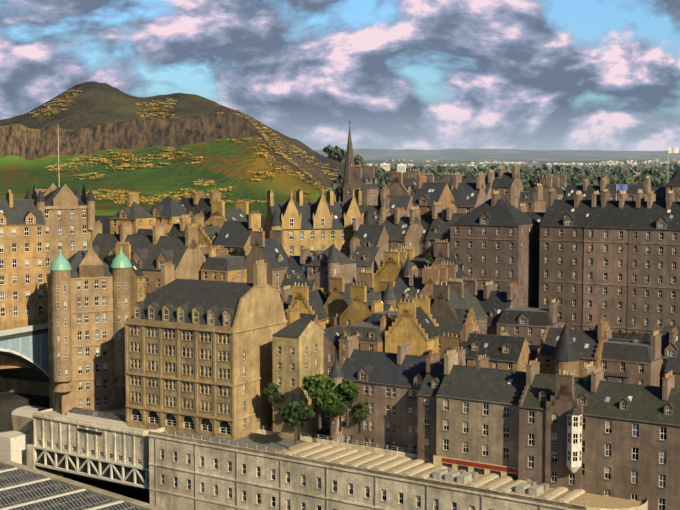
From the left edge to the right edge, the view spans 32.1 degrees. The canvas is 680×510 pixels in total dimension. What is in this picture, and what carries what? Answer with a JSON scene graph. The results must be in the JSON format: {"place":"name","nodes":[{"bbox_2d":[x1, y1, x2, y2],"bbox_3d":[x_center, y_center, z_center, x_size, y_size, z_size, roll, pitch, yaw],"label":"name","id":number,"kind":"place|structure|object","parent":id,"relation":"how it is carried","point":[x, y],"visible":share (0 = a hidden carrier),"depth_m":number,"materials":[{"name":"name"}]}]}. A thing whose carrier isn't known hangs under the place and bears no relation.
{"place":"outdoors","nodes":[
{"label":"outdoors","id":0,"kind":"place"},
{"bbox_2d":[0,458,167,509],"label":"station roof","id":1,"kind":"structure","parent":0,"point":[23,487],"depth_m":247.54,"materials":[{"name":"glass"},{"name":"metal"}]},
{"bbox_2d":[0,81,679,503],"bbox_3d":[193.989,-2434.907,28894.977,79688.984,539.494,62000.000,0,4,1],"label":"ground","id":2,"kind":"structure","parent":0,"point":[94,119],"depth_m":1396.95,"materials":[{"name":"green plant"}]},
{"bbox_2d":[0,189,46,368],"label":"building","id":3,"kind":"structure","parent":2,"relation":"on","point":[23,289],"depth_m":295.74,"materials":[{"name":"stone"}]},
{"bbox_2d":[0,406,49,465],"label":"station building","id":4,"kind":"structure","parent":2,"relation":"on","point":[16,441],"depth_m":291.55,"materials":[{"name":"stone"}]},
{"bbox_2d":[0,320,49,396],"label":"bridge","id":5,"kind":"structure","parent":2,"relation":"on","point":[28,345],"depth_m":297.76,"materials":[{"name":"metal"},{"name":"stone"}]},
{"bbox_2d":[26,407,153,491],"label":"footbridge","id":6,"kind":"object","parent":2,"relation":"on","point":[109,446],"depth_m":276.02,"materials":[{"name":"metal"},{"name":"stone"}]},
{"bbox_2d":[24,137,205,414],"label":"turreted building","id":7,"kind":"structure","parent":2,"relation":"on","point":[88,272],"depth_m":288.52,"materials":[{"name":"stone"}]},
{"bbox_2d":[110,189,260,392],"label":"buildings","id":8,"kind":"structure","parent":2,"relation":"on","point":[225,247],"depth_m":328.09,"materials":[{"name":"stone"}]},
{"bbox_2d":[31,90,339,203],"bbox_3d":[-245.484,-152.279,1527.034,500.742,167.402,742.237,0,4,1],"label":"gorse bushes","id":9,"kind":"object","parent":2,"relation":"on","point":[177,196],"visible":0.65,"depth_m":1343.55,"materials":[{"name":"yellow plant"}]},
{"bbox_2d":[124,259,323,462],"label":"block","id":10,"kind":"structure","parent":2,"relation":"on","point":[209,358],"depth_m":262.15,"materials":[{"name":"stone"}]},
{"bbox_2d":[264,186,372,256],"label":"golden building","id":11,"kind":"structure","parent":2,"relation":"on","point":[321,222],"depth_m":329.63,"materials":[{"name":"stone"}]},
{"bbox_2d":[319,408,329,432],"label":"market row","id":12,"kind":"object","parent":2,"relation":"on","point":[325,420],"visible":0.08,"depth_m":262.98,"materials":[{"name":"stone"}]},
{"bbox_2d":[336,120,353,201],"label":"church spire","id":13,"kind":"structure","parent":2,"relation":"on","point":[349,160],"depth_m":399.57,"materials":[{"name":"stone"}]},
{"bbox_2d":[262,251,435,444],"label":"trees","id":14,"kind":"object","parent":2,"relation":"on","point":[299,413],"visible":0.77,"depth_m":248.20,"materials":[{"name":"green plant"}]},
{"bbox_2d":[244,227,479,375],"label":"buildings","id":15,"kind":"structure","parent":2,"relation":"on","point":[373,298],"depth_m":294.26,"materials":[{"name":"stone"}]},
{"bbox_2d":[328,335,465,453],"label":"market row","id":16,"kind":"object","parent":2,"relation":"on","point":[389,384],"visible":0.46,"depth_m":249.46,"materials":[{"name":"stone"}]},
{"bbox_2d":[148,425,647,509],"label":"long building","id":17,"kind":"structure","parent":2,"relation":"on","point":[267,470],"depth_m":240.08,"materials":[{"name":"stone"}]},
{"bbox_2d":[346,172,486,258],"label":"buildings","id":18,"kind":"structure","parent":2,"relation":"on","point":[425,217],"depth_m":330.33,"materials":[{"name":"stone"}]},
{"bbox_2d":[417,350,488,462],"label":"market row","id":19,"kind":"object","parent":2,"relation":"on","point":[428,392],"visible":0.25,"depth_m":237.88,"materials":[{"name":"stone"}]},
{"bbox_2d":[440,321,540,371],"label":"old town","id":20,"kind":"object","parent":2,"relation":"on","point":[506,351],"visible":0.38,"depth_m":254.23,"materials":[{"name":"stone"}]},
{"bbox_2d":[430,276,560,345],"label":"buildings","id":21,"kind":"structure","parent":2,"relation":"on","point":[498,312],"depth_m":283.45,"materials":[{"name":"stone"}]},
{"bbox_2d":[322,144,678,196],"bbox_3d":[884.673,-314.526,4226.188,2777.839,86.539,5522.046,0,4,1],"label":"park trees","id":22,"kind":"object","parent":2,"relation":"on","point":[532,174],"visible":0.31,"depth_m":2447.70,"materials":[{"name":"plant"}]},
{"bbox_2d":[433,369,582,490],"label":"building","id":23,"kind":"structure","parent":2,"relation":"on","point":[564,440],"depth_m":218.07,"materials":[{"name":"stone"}]},
{"bbox_2d":[343,163,679,211],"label":"distant rooftops","id":24,"kind":"object","parent":2,"relation":"on","point":[509,186],"visible":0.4,"depth_m":391.33,"materials":[{"name":"stone"}]},
{"bbox_2d":[436,349,595,467],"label":"market row","id":25,"kind":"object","parent":2,"relation":"on","point":[477,416],"visible":0.48,"depth_m":230.25,"materials":[{"name":"stone"}]},
{"bbox_2d":[367,159,679,180],"bbox_3d":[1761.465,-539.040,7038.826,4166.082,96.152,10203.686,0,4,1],"label":"distant town","id":26,"kind":"object","parent":2,"relation":"on","point":[401,167],"visible":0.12,"depth_m":10224.05,"materials":[{"name":"stone"}]},
{"bbox_2d":[450,188,679,333],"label":"lands","id":27,"kind":"object","parent":2,"relation":"on","point":[592,263],"visible":0.69,"depth_m":295.42,"materials":[{"name":"stone"}]},
{"bbox_2d":[537,317,608,377],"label":"turreted building","id":28,"kind":"structure","parent":2,"relation":"on","point":[565,348],"depth_m":247.44,"materials":[{"name":"stone"}]},
{"bbox_2d":[518,358,679,509],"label":"market row","id":29,"kind":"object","parent":2,"relation":"on","point":[631,441],"visible":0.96,"depth_m":213.32,"materials":[{"name":"stone"}]},
{"bbox_2d":[557,322,679,388],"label":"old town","id":30,"kind":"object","parent":2,"relation":"on","point":[654,360],"visible":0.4,"depth_m":245.75,"materials":[{"name":"stone"}]},
{"bbox_2d":[616,147,678,200],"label":"flags","id":31,"kind":"object","parent":2,"relation":"on","point":[625,186],"visible":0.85,"depth_m":375.61,"materials":[{"name":"fabric"}]},
{"bbox_2d":[671,166,679,180],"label":"bank dome","id":32,"kind":"structure","parent":2,"relation":"on","point":[676,172],"depth_m":413.36,"materials":[{"name":"stone"}]},
{"bbox_2d":[0,0,679,150],"label":"sky","id":33,"kind":"structure","parent":0,"point":[405,74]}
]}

